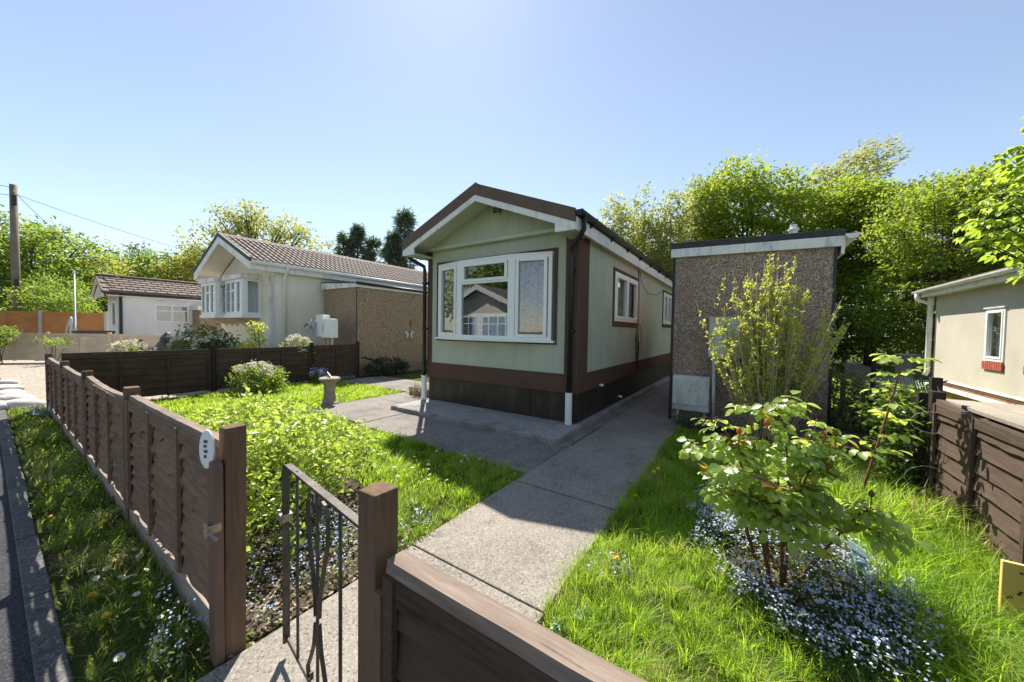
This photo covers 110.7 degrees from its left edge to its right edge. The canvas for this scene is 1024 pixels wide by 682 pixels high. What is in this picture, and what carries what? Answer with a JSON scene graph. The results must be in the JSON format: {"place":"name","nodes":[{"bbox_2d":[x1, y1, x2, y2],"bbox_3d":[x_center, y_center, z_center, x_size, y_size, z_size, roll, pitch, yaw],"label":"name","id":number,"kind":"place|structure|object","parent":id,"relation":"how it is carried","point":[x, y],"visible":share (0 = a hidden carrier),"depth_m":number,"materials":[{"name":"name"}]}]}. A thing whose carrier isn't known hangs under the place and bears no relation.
{"place":"outdoors","nodes":[
{"label":"outdoors","id":0,"kind":"place"},
{"bbox_2d":[0,442,34,681],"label":"road","id":1,"kind":"structure","parent":0,"point":[16,663],"depth_m":1.84,"materials":[{"name":"asphalt"}]},
{"bbox_2d":[71,330,115,333],"bbox_3d":[-17.951,0.154,15.220,1.240,1.200,1.240,2,2,34],"label":"plant tub","id":2,"kind":"object","parent":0,"point":[89,332],"visible":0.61,"depth_m":14.86,"materials":[{"name":"plastic"}]},
{"bbox_2d":[246,467,363,639],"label":"soil","id":3,"kind":"structure","parent":0,"point":[355,486],"depth_m":2.22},
{"bbox_2d":[182,382,387,574],"bbox_3d":[-2.164,0.881,3.227,3.027,1.052,1.565,2,2,38],"label":"garden bush","id":4,"kind":"object","parent":3,"relation":"on","point":[270,453],"visible":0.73,"depth_m":2.82,"materials":[{"name":"green plant"}]},
{"bbox_2d":[154,500,434,668],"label":"leaf litter","id":5,"kind":"object","parent":3,"relation":"on","point":[260,606],"visible":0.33,"depth_m":2.01,"materials":[{"name":"brown plant"}]},
{"bbox_2d":[246,500,434,636],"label":"forget me nots","id":6,"kind":"object","parent":3,"relation":"on","point":[305,575],"visible":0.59,"depth_m":2.19,"materials":[{"name":"blue plant"}]},
{"bbox_2d":[195,384,682,681],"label":"path","id":7,"kind":"structure","parent":0,"point":[510,542],"depth_m":2.51,"materials":[{"name":"concrete"}]},
{"bbox_2d":[310,376,668,473],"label":"patio","id":8,"kind":"structure","parent":0,"point":[526,454],"depth_m":5.19,"materials":[{"name":"concrete"}]},
{"bbox_2d":[0,339,1023,681],"bbox_3d":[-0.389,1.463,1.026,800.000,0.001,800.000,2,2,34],"label":"ground","id":9,"kind":"structure","parent":0,"point":[72,641],"depth_m":1.90,"materials":[{"name":"plant"}]},
{"bbox_2d":[9,184,21,310],"bbox_3d":[-29.901,-4.395,21.333,0.800,9.951,0.378,2,2,34],"label":"telegraph pole","id":10,"kind":"object","parent":9,"relation":"on","point":[14,241],"visible":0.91,"depth_m":21.24,"materials":[{"name":"brown wood"}]},
{"bbox_2d":[16,193,119,278],"bbox_3d":[-24.386,-5.970,19.187,11.773,5.622,0.024,2,2,21],"label":"overhead wire","id":11,"kind":"object","parent":10,"relation":"attached to","point":[68,241],"visible":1,"depth_m":18.91,"materials":[{"name":"plastic"}]},
{"bbox_2d":[21,402,51,419],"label":"forget me nots","id":12,"kind":"object","parent":9,"relation":"on","point":[38,411],"visible":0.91,"depth_m":5.61,"materials":[{"name":"blue plant"}]},
{"bbox_2d":[0,409,73,681],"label":"kerb","id":13,"kind":"structure","parent":9,"relation":"on","point":[50,661],"depth_m":2.00,"materials":[{"name":"concrete"}]},
{"bbox_2d":[0,272,103,312],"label":"laurel hedge","id":14,"kind":"object","parent":9,"relation":"on","point":[43,297],"visible":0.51,"depth_m":21.27,"materials":[{"name":"green plant"}]},
{"bbox_2d":[0,310,107,333],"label":"panel fence","id":15,"kind":"object","parent":9,"relation":"on","point":[40,321],"visible":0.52,"depth_m":19.72,"materials":[{"name":"wood"}]},
{"bbox_2d":[0,204,131,312],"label":"sycamore tree","id":16,"kind":"object","parent":9,"relation":"on","point":[38,242],"visible":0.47,"depth_m":25.95,"materials":[{"name":"green plant"}]},
{"bbox_2d":[7,414,154,681],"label":"dry grass","id":17,"kind":"structure","parent":9,"relation":"on","point":[64,556],"depth_m":2.17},
{"bbox_2d":[0,332,162,360],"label":"wall","id":18,"kind":"structure","parent":9,"relation":"on","point":[25,346],"depth_m":13.47,"materials":[{"name":"concrete"}]},
{"bbox_2d":[43,247,148,312],"bbox_3d":[-35.279,-3.901,29.769,8.711,8.086,7.253,1,2,0],"label":"maple tree","id":19,"kind":"object","parent":9,"relation":"on","point":[103,261],"visible":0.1,"depth_m":29.55,"materials":[{"name":"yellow plant"}]},
{"bbox_2d":[1,404,234,681],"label":"verge grass","id":20,"kind":"structure","parent":9,"relation":"on","point":[34,431],"depth_m":2.36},
{"bbox_2d":[90,241,176,278],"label":"willow tree","id":21,"kind":"object","parent":9,"relation":"on","point":[134,248],"visible":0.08,"depth_m":39.43,"materials":[{"name":"green plant"}]},
{"bbox_2d":[45,353,246,666],"bbox_3d":[-4.508,0.816,3.736,8.025,1.105,0.159,2,2,34],"label":"panel fence","id":22,"kind":"object","parent":9,"relation":"on","point":[184,508],"visible":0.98,"depth_m":1.97,"materials":[{"name":"wood"},{"name":"concrete"}]},
{"bbox_2d":[199,429,214,468],"bbox_3d":[-1.319,0.468,1.532,0.060,0.169,0.015,1,2,-4],"label":"house plaque","id":23,"kind":"object","parent":22,"relation":"attached to","point":[207,448],"visible":0.97,"depth_m":1.53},
{"bbox_2d":[108,244,197,280],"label":"round tree","id":24,"kind":"object","parent":9,"relation":"on","point":[146,260],"visible":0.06,"depth_m":32.44,"materials":[{"name":"green plant"}]},
{"bbox_2d":[124,583,207,681],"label":"forget me nots","id":25,"kind":"object","parent":9,"relation":"on","point":[155,662],"visible":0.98,"depth_m":1.55,"materials":[{"name":"blue plant"}]},
{"bbox_2d":[142,249,202,282],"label":"round tree","id":26,"kind":"object","parent":9,"relation":"on","point":[174,266],"visible":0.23,"depth_m":31.70,"materials":[{"name":"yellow plant"}]},
{"bbox_2d":[0,360,419,412],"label":"gravel drive","id":27,"kind":"structure","parent":9,"relation":"on","point":[29,375],"depth_m":9.87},
{"bbox_2d":[0,379,19,384],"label":"boulder","id":28,"kind":"object","parent":27,"relation":"on","point":[9,381],"visible":0.64,"depth_m":8.40,"materials":[{"name":"stone"}]},
{"bbox_2d":[0,325,22,364],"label":"climbing bush","id":29,"kind":"object","parent":27,"relation":"on","point":[4,333],"visible":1,"depth_m":12.49,"materials":[{"name":"green plant"}]},
{"bbox_2d":[0,384,25,389],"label":"boulder","id":30,"kind":"object","parent":27,"relation":"on","point":[9,386],"visible":0.57,"depth_m":7.66,"materials":[{"name":"stone"}]},
{"bbox_2d":[0,389,25,394],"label":"boulder","id":31,"kind":"object","parent":27,"relation":"on","point":[7,391],"visible":0.48,"depth_m":6.93,"materials":[{"name":"stone"}]},
{"bbox_2d":[0,393,37,400],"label":"boulder","id":32,"kind":"object","parent":27,"relation":"on","point":[6,397],"visible":0.45,"depth_m":6.47,"materials":[{"name":"stone"}]},
{"bbox_2d":[5,398,45,410],"bbox_3d":[-8.579,1.118,6.190,0.592,0.224,0.410,0,2,-37],"label":"boulder","id":33,"kind":"object","parent":27,"relation":"on","point":[20,402],"visible":0.59,"depth_m":6.12,"materials":[{"name":"stone"}]},
{"bbox_2d":[35,336,72,360],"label":"creeper","id":34,"kind":"object","parent":27,"relation":"on","point":[50,341],"visible":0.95,"depth_m":12.86,"materials":[{"name":"green plant"}]},
{"bbox_2d":[65,317,72,333],"bbox_3d":[-19.502,-0.172,15.594,1.770,1.782,0.070,2,2,34],"label":"hand rail","id":35,"kind":"object","parent":27,"relation":"on","point":[70,321],"visible":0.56,"depth_m":15.11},
{"bbox_2d":[72,270,76,329],"bbox_3d":[-24.036,-1.631,19.470,0.145,4.520,0.145,2,2,34],"label":"lamp post","id":36,"kind":"object","parent":27,"relation":"on","point":[74,295],"visible":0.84,"depth_m":19.43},
{"bbox_2d":[106,337,153,351],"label":"white flower bush","id":37,"kind":"object","parent":27,"relation":"on","point":[118,346],"visible":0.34,"depth_m":8.51,"materials":[{"name":"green plant"}]},
{"bbox_2d":[90,273,221,338],"bbox_3d":[-16.630,-1.401,21.684,4.100,3.950,11.430,2,2,34],"label":"bungalow","id":38,"kind":"object","parent":27,"relation":"on","point":[139,305],"visible":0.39,"depth_m":18.00,"materials":[{"name":"paint"}]},
{"bbox_2d":[112,301,116,325],"bbox_3d":[-19.559,-1.339,17.403,0.800,1.200,0.040,2,2,34],"label":"window","id":39,"kind":"structure","parent":38,"relation":"in","point":[114,323],"depth_m":17.39,"materials":[{"name":"clear glass"}]},
{"bbox_2d":[154,304,188,322],"bbox_3d":[-17.804,-1.427,18.544,0.040,0.920,1.330,2,2,34],"label":"window","id":40,"kind":"structure","parent":38,"relation":"in","point":[162,313],"depth_m":18.52,"materials":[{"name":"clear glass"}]},
{"bbox_2d":[157,332,174,350],"bbox_3d":[-11.937,0.323,12.332,0.681,1.274,0.628,2,2,34],"label":"rubbish sack","id":41,"kind":"object","parent":27,"relation":"on","point":[164,337],"visible":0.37,"depth_m":12.11,"materials":[{"name":"plastic"}]},
{"bbox_2d":[156,320,249,351],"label":"rhododendron","id":42,"kind":"object","parent":27,"relation":"on","point":[204,340],"visible":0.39,"depth_m":9.37,"materials":[{"name":"green plant"}]},
{"bbox_2d":[321,281,427,375],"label":"garden shed","id":43,"kind":"structure","parent":27,"relation":"on","point":[376,320],"depth_m":11.63,"materials":[{"name":"concrete"}]},
{"bbox_2d":[61,341,359,396],"bbox_3d":[-6.202,0.630,8.427,0.082,1.135,5.590,2,2,34],"label":"panel fence","id":44,"kind":"object","parent":9,"relation":"on","point":[157,373],"visible":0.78,"depth_m":7.59,"materials":[{"name":"brown wood"}]},
{"bbox_2d":[161,198,322,269],"bbox_3d":[-26.867,-7.083,35.686,15.408,14.350,6.584,1,2,0],"label":"oak tree","id":45,"kind":"object","parent":9,"relation":"on","point":[245,227],"visible":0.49,"depth_m":34.88,"materials":[{"name":"green plant"}]},
{"bbox_2d":[231,320,269,347],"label":"golden shrub","id":46,"kind":"object","parent":9,"relation":"on","point":[251,344],"visible":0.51,"depth_m":9.21,"materials":[{"name":"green plant"}]},
{"bbox_2d":[153,378,356,403],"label":"soil","id":47,"kind":"structure","parent":9,"relation":"on","point":[283,388],"depth_m":8.40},
{"bbox_2d":[225,359,289,393],"bbox_3d":[-5.577,0.805,7.840,1.242,0.809,1.169,2,2,20],"label":"viburnum","id":48,"kind":"object","parent":47,"relation":"on","point":[269,379],"visible":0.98,"depth_m":7.69,"materials":[{"name":"green plant"}]},
{"bbox_2d":[308,367,337,382],"bbox_3d":[-5.047,0.897,9.356,0.705,0.540,0.645,1,2,0],"label":"hyacinth","id":49,"kind":"object","parent":47,"relation":"on","point":[317,376],"visible":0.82,"depth_m":9.27,"materials":[{"name":"purple plant"}]},
{"bbox_2d":[276,333,316,381],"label":"white flower bush","id":50,"kind":"object","parent":9,"relation":"on","point":[303,341],"visible":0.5,"depth_m":9.45,"materials":[{"name":"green plant"}]},
{"bbox_2d":[193,232,427,347],"bbox_3d":[-6.137,-1.356,16.379,4.914,4.510,11.960,2,2,34],"label":"bungalow","id":51,"kind":"object","parent":9,"relation":"on","point":[277,290],"visible":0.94,"depth_m":11.73,"materials":[{"name":"paint"}]},
{"bbox_2d":[198,277,239,325],"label":"bay window","id":52,"kind":"structure","parent":51,"relation":"in","point":[216,282],"depth_m":12.11,"materials":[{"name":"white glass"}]},
{"bbox_2d":[222,273,261,326],"bbox_3d":[-8.837,-1.323,11.568,1.580,1.699,0.560,2,2,34],"label":"bay window","id":53,"kind":"structure","parent":51,"relation":"in","point":[250,292],"depth_m":11.37,"materials":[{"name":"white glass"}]},
{"bbox_2d":[316,315,337,344],"bbox_3d":[-5.463,0.165,10.393,0.840,1.860,0.300,2,2,34],"label":"meter box","id":54,"kind":"object","parent":51,"relation":"attached to","point":[326,327],"visible":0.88,"depth_m":10.21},
{"bbox_2d":[293,236,342,252],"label":"birch tree","id":55,"kind":"object","parent":9,"relation":"on","point":[327,245],"visible":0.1,"depth_m":33.43,"materials":[{"name":"green plant"}]},
{"bbox_2d":[318,372,340,405],"bbox_3d":[-3.537,0.929,6.869,0.380,0.650,0.380,2,2,34],"label":"sundial","id":56,"kind":"object","parent":9,"relation":"on","point":[328,381],"visible":0.94,"depth_m":6.78,"materials":[{"name":"stone"}]},
{"bbox_2d":[147,378,526,542],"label":"lawn grass","id":57,"kind":"structure","parent":9,"relation":"on","point":[185,405],"depth_m":4.00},
{"bbox_2d":[332,222,383,262],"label":"conifer tree","id":58,"kind":"object","parent":9,"relation":"on","point":[354,242],"visible":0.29,"depth_m":31.48,"materials":[{"name":"green plant"}]},
{"bbox_2d":[360,369,426,377],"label":"soil","id":59,"kind":"structure","parent":9,"relation":"on","point":[411,371],"depth_m":11.69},
{"bbox_2d":[361,356,410,376],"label":"evergreen bush","id":60,"kind":"object","parent":59,"relation":"on","point":[400,364],"visible":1,"depth_m":11.09,"materials":[{"name":"green plant"}]},
{"bbox_2d":[377,206,419,269],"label":"conifer tree","id":61,"kind":"object","parent":9,"relation":"on","point":[391,251],"visible":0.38,"depth_m":27.30,"materials":[{"name":"green plant"}]},
{"bbox_2d":[405,382,428,397],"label":"dry plant","id":62,"kind":"object","parent":9,"relation":"on","point":[418,390],"visible":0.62,"depth_m":7.64,"materials":[{"name":"beige plant"}]},
{"bbox_2d":[358,481,646,681],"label":"panel fence","id":63,"kind":"object","parent":9,"relation":"on","point":[419,620],"visible":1,"depth_m":0.85,"materials":[{"name":"brown wood"}]},
{"bbox_2d":[277,463,357,681],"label":"iron gate","id":64,"kind":"structure","parent":63,"relation":"attached to","point":[284,517],"depth_m":1.34,"materials":[{"name":"metal"}]},
{"bbox_2d":[391,375,669,443],"bbox_3d":[1.722,1.193,9.283,3.348,0.095,9.125,2,2,34],"label":"concrete base","id":65,"kind":"object","parent":9,"relation":"on","point":[539,429],"visible":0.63,"depth_m":5.65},
{"bbox_2d":[399,182,671,424],"bbox_3d":[2.272,-0.754,10.056,3.725,3.775,10.422,2,2,34],"label":"mobile home","id":66,"kind":"object","parent":65,"relation":"on","point":[541,308],"visible":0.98,"depth_m":6.11,"materials":[{"name":"paint"}]},
{"bbox_2d":[435,247,557,344],"bbox_3d":[-0.421,-0.726,6.124,2.605,1.500,0.317,2,2,34],"label":"bow window","id":67,"kind":"structure","parent":66,"relation":"in","point":[528,275],"depth_m":5.75,"materials":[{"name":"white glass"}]},
{"bbox_2d":[612,267,638,326],"bbox_3d":[2.431,-0.845,7.494,0.156,1.100,2.200,2,2,34],"label":"window","id":68,"kind":"structure","parent":66,"relation":"in","point":[624,284],"depth_m":7.27,"materials":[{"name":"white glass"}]},
{"bbox_2d":[662,290,671,327],"bbox_3d":[4.845,-0.964,11.100,0.155,1.090,1.860,2,2,34],"label":"window","id":69,"kind":"structure","parent":66,"relation":"in","point":[667,297],"depth_m":10.86,"materials":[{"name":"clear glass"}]},
{"bbox_2d":[549,548,630,637],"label":"forget me nots","id":70,"kind":"object","parent":9,"relation":"on","point":[576,601],"visible":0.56,"depth_m":2.08,"materials":[{"name":"plant"}]},
{"bbox_2d":[595,189,651,257],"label":"poplar tree","id":71,"kind":"object","parent":9,"relation":"on","point":[620,228],"visible":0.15,"depth_m":18.44,"materials":[{"name":"green plant"}]},
{"bbox_2d":[623,176,668,261],"bbox_3d":[7.353,-3.998,19.804,3.240,10.194,3.000,1,2,0],"label":"poplar tree","id":72,"kind":"object","parent":9,"relation":"on","point":[646,221],"visible":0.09,"depth_m":19.48,"materials":[{"name":"green plant"}]},
{"bbox_2d":[643,188,699,274],"bbox_3d":[8.487,-3.499,18.814,3.111,9.293,2.979,2,2,25],"label":"poplar tree","id":73,"kind":"object","parent":9,"relation":"on","point":[665,260],"visible":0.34,"depth_m":18.57,"materials":[{"name":"green plant"}]},
{"bbox_2d":[676,172,728,241],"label":"poplar tree","id":74,"kind":"object","parent":9,"relation":"on","point":[696,222],"visible":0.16,"depth_m":19.40,"materials":[{"name":"green plant"}]},
{"bbox_2d":[668,224,860,441],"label":"garden shed","id":75,"kind":"structure","parent":9,"relation":"on","point":[701,269],"depth_m":5.47,"materials":[{"name":"concrete"}]},
{"bbox_2d":[677,148,853,301],"bbox_3d":[13.532,-4.520,19.859,8.485,11.519,6.418,1,2,0],"label":"hornbeam tree","id":76,"kind":"object","parent":9,"relation":"on","point":[753,197],"visible":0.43,"depth_m":18.52,"materials":[{"name":"green plant"}]},
{"bbox_2d":[684,423,860,471],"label":"soil","id":77,"kind":"structure","parent":9,"relation":"on","point":[733,433],"depth_m":5.39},
{"bbox_2d":[671,409,704,431],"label":"weed","id":78,"kind":"object","parent":77,"relation":"on","point":[680,420],"visible":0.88,"depth_m":5.37,"materials":[{"name":"green plant"}]},
{"bbox_2d":[672,374,710,425],"bbox_3d":[2.914,0.977,5.771,0.540,0.820,0.205,2,2,34],"label":"meter box","id":79,"kind":"object","parent":77,"relation":"on","point":[690,392],"visible":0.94,"depth_m":5.69,"materials":[{"name":"metal"}]},
{"bbox_2d":[672,387,708,406],"bbox_3d":[2.867,0.900,5.697,0.520,0.264,0.013,2,2,34],"label":"door","id":80,"kind":"structure","parent":79,"relation":"in","point":[696,397],"depth_m":5.68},
{"bbox_2d":[707,316,758,430],"bbox_3d":[3.328,0.521,5.375,0.640,1.791,0.286,2,2,34],"label":"utility box","id":81,"kind":"object","parent":77,"relation":"on","point":[716,340],"visible":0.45,"depth_m":5.39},
{"bbox_2d":[709,317,755,357],"bbox_3d":[3.291,-0.053,5.290,0.600,0.600,0.007,2,2,34],"label":"door","id":82,"kind":"structure","parent":81,"relation":"in","point":[716,339],"depth_m":5.36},
{"bbox_2d":[697,254,850,445],"bbox_3d":[3.443,0.119,4.763,2.013,2.644,1.084,1,2,0],"label":"flowering shrub","id":83,"kind":"object","parent":77,"relation":"on","point":[769,363],"visible":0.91,"depth_m":4.64,"materials":[{"name":"green plant"}]},
{"bbox_2d":[526,424,1023,681],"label":"lawn grass","id":84,"kind":"structure","parent":9,"relation":"on","point":[663,500],"depth_m":1.96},
{"bbox_2d":[692,516,945,681],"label":"soil","id":85,"kind":"structure","parent":9,"relation":"on","point":[796,598],"depth_m":1.99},
{"bbox_2d":[677,390,936,588],"bbox_3d":[1.646,0.901,2.098,1.129,1.192,0.758,1,2,12],"label":"rose bush","id":86,"kind":"object","parent":85,"relation":"on","point":[764,503],"visible":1,"depth_m":2.06,"materials":[{"name":"green plant"}]},
{"bbox_2d":[684,482,961,681],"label":"forget me nots","id":87,"kind":"object","parent":85,"relation":"on","point":[879,626],"visible":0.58,"depth_m":1.83,"materials":[{"name":"blue plant"}]},
{"bbox_2d":[759,534,932,667],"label":"bark chips","id":88,"kind":"object","parent":85,"relation":"on","point":[805,601],"visible":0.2,"depth_m":2.00,"materials":[{"name":"brown wood"}]},
{"bbox_2d":[847,538,873,587],"bbox_3d":[2.110,1.380,2.145,0.041,0.278,0.168,1,2,-3],"label":"plant label","id":89,"kind":"object","parent":85,"relation":"on","point":[854,550],"visible":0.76,"depth_m":2.15,"materials":[{"name":"white plastic"}]},
{"bbox_2d":[744,167,918,363],"bbox_3d":[15.925,-3.761,18.941,7.827,10.053,6.000,1,2,0],"label":"hornbeam tree","id":90,"kind":"object","parent":9,"relation":"on","point":[813,199],"visible":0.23,"depth_m":17.51,"materials":[{"name":"green plant"}]},
{"bbox_2d":[830,363,881,428],"bbox_3d":[5.333,0.901,5.652,1.160,1.079,0.834,1,2,0],"label":"shrub","id":91,"kind":"object","parent":9,"relation":"on","point":[834,415],"visible":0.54,"depth_m":5.60,"materials":[{"name":"green plant"}]},
{"bbox_2d":[801,133,913,222],"bbox_3d":[20.089,-5.350,20.896,6.679,13.222,3.205,1,2,0],"label":"willow tree","id":92,"kind":"object","parent":9,"relation":"on","point":[869,152],"visible":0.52,"depth_m":20.43,"materials":[{"name":"green plant"}]},
{"bbox_2d":[798,172,944,365],"bbox_3d":[17.917,-3.333,17.466,7.596,9.447,5.770,1,2,0],"label":"hornbeam tree","id":93,"kind":"object","parent":9,"relation":"on","point":[862,190],"visible":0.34,"depth_m":16.77,"materials":[{"name":"green plant"}]},
{"bbox_2d":[834,431,913,467],"bbox_3d":[4.401,1.294,4.190,0.840,0.290,0.380,1,2,19],"label":"planter","id":94,"kind":"object","parent":9,"relation":"on","point":[857,440],"visible":0.16,"depth_m":4.14,"materials":[{"name":"ceramic"}]},
{"bbox_2d":[835,379,913,434],"bbox_3d":[4.580,0.969,4.394,0.884,0.998,0.606,3,2,44],"label":"spiky plant","id":95,"kind":"object","parent":94,"relation":"in","point":[855,409],"visible":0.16,"depth_m":4.49,"materials":[{"name":"green plant"}]},
{"bbox_2d":[839,356,942,469],"bbox_3d":[4.963,0.892,4.853,0.072,1.170,3.936,2,2,34],"label":"wire fence","id":96,"kind":"object","parent":9,"relation":"on","point":[936,383],"visible":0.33,"depth_m":4.84,"materials":[{"name":"grey metal"}]},
{"bbox_2d":[850,377,932,491],"bbox_3d":[3.627,0.916,3.312,0.684,1.142,0.658,1,2,0],"label":"ivy bush","id":97,"kind":"object","parent":9,"relation":"on","point":[896,468],"visible":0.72,"depth_m":3.26,"materials":[{"name":"green plant"}]},
{"bbox_2d":[849,353,942,495],"bbox_3d":[3.146,0.785,2.927,0.397,1.351,0.416,1,2,0],"label":"climbing rose","id":98,"kind":"object","parent":9,"relation":"on","point":[892,438],"visible":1,"depth_m":2.90,"materials":[{"name":"green plant"}]},
{"bbox_2d":[850,368,948,415],"bbox_3d":[5.244,0.913,4.837,0.688,1.101,0.899,0,2,-22],"label":"leafy perennial","id":99,"kind":"object","parent":9,"relation":"on","point":[914,384],"visible":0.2,"depth_m":4.91,"materials":[{"name":"green plant"}]},
{"bbox_2d":[894,354,933,389],"bbox_3d":[11.027,0.857,9.645,0.680,1.029,0.760,1,2,14],"label":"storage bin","id":100,"kind":"object","parent":9,"relation":"on","point":[908,364],"visible":0.25,"depth_m":9.41,"materials":[{"name":"plastic"}]},
{"bbox_2d":[819,456,1023,681],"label":"long grass","id":101,"kind":"structure","parent":9,"relation":"on","point":[907,508],"depth_m":2.00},
{"bbox_2d":[845,164,1023,369],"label":"hornbeam tree","id":102,"kind":"object","parent":9,"relation":"on","point":[914,267],"visible":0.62,"depth_m":12.69,"materials":[{"name":"green plant"}]},
{"bbox_2d":[904,390,1023,563],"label":"panel fence","id":103,"kind":"object","parent":9,"relation":"on","point":[969,457],"visible":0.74,"depth_m":2.45,"materials":[{"name":"brown wood"}]},
{"bbox_2d":[908,160,1023,348],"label":"hornbeam tree","id":104,"kind":"object","parent":9,"relation":"on","point":[998,258],"visible":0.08,"depth_m":12.53,"materials":[{"name":"green plant"}]},
{"bbox_2d":[911,266,1023,404],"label":"bungalow","id":105,"kind":"object","parent":9,"relation":"on","point":[979,339],"visible":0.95,"depth_m":7.18,"materials":[{"name":"cream painted plaster"},{"name":"white painted trim"},{"name":"brick"}]},
{"bbox_2d":[981,305,1007,371],"bbox_3d":[9.363,-0.056,6.869,0.184,1.225,1.140,2,2,34],"label":"window","id":106,"kind":"structure","parent":105,"relation":"in","point":[1000,311],"depth_m":6.89,"materials":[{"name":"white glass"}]},
{"bbox_2d":[946,399,1023,432],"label":"pavement","id":107,"kind":"structure","parent":9,"relation":"on","point":[1010,416],"depth_m":2.99,"materials":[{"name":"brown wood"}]},
{"bbox_2d":[952,116,1023,284],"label":"chestnut tree","id":108,"kind":"object","parent":9,"relation":"on","point":[1007,172],"visible":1,"depth_m":5.11,"materials":[{"name":"green plant"}]},
{"bbox_2d":[997,559,1023,633],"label":"yellow board","id":109,"kind":"object","parent":9,"relation":"on","point":[1011,579],"visible":0.72,"depth_m":1.79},
{"bbox_2d":[0,0,1023,337],"label":"sky","id":110,"kind":"structure","parent":0,"point":[130,116],"materials":[{"name":"blue"}]},
{"bbox_2d":[831,378,949,433],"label":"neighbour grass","id":111,"kind":"structure","parent":0,"point":[833,379],"depth_m":8.17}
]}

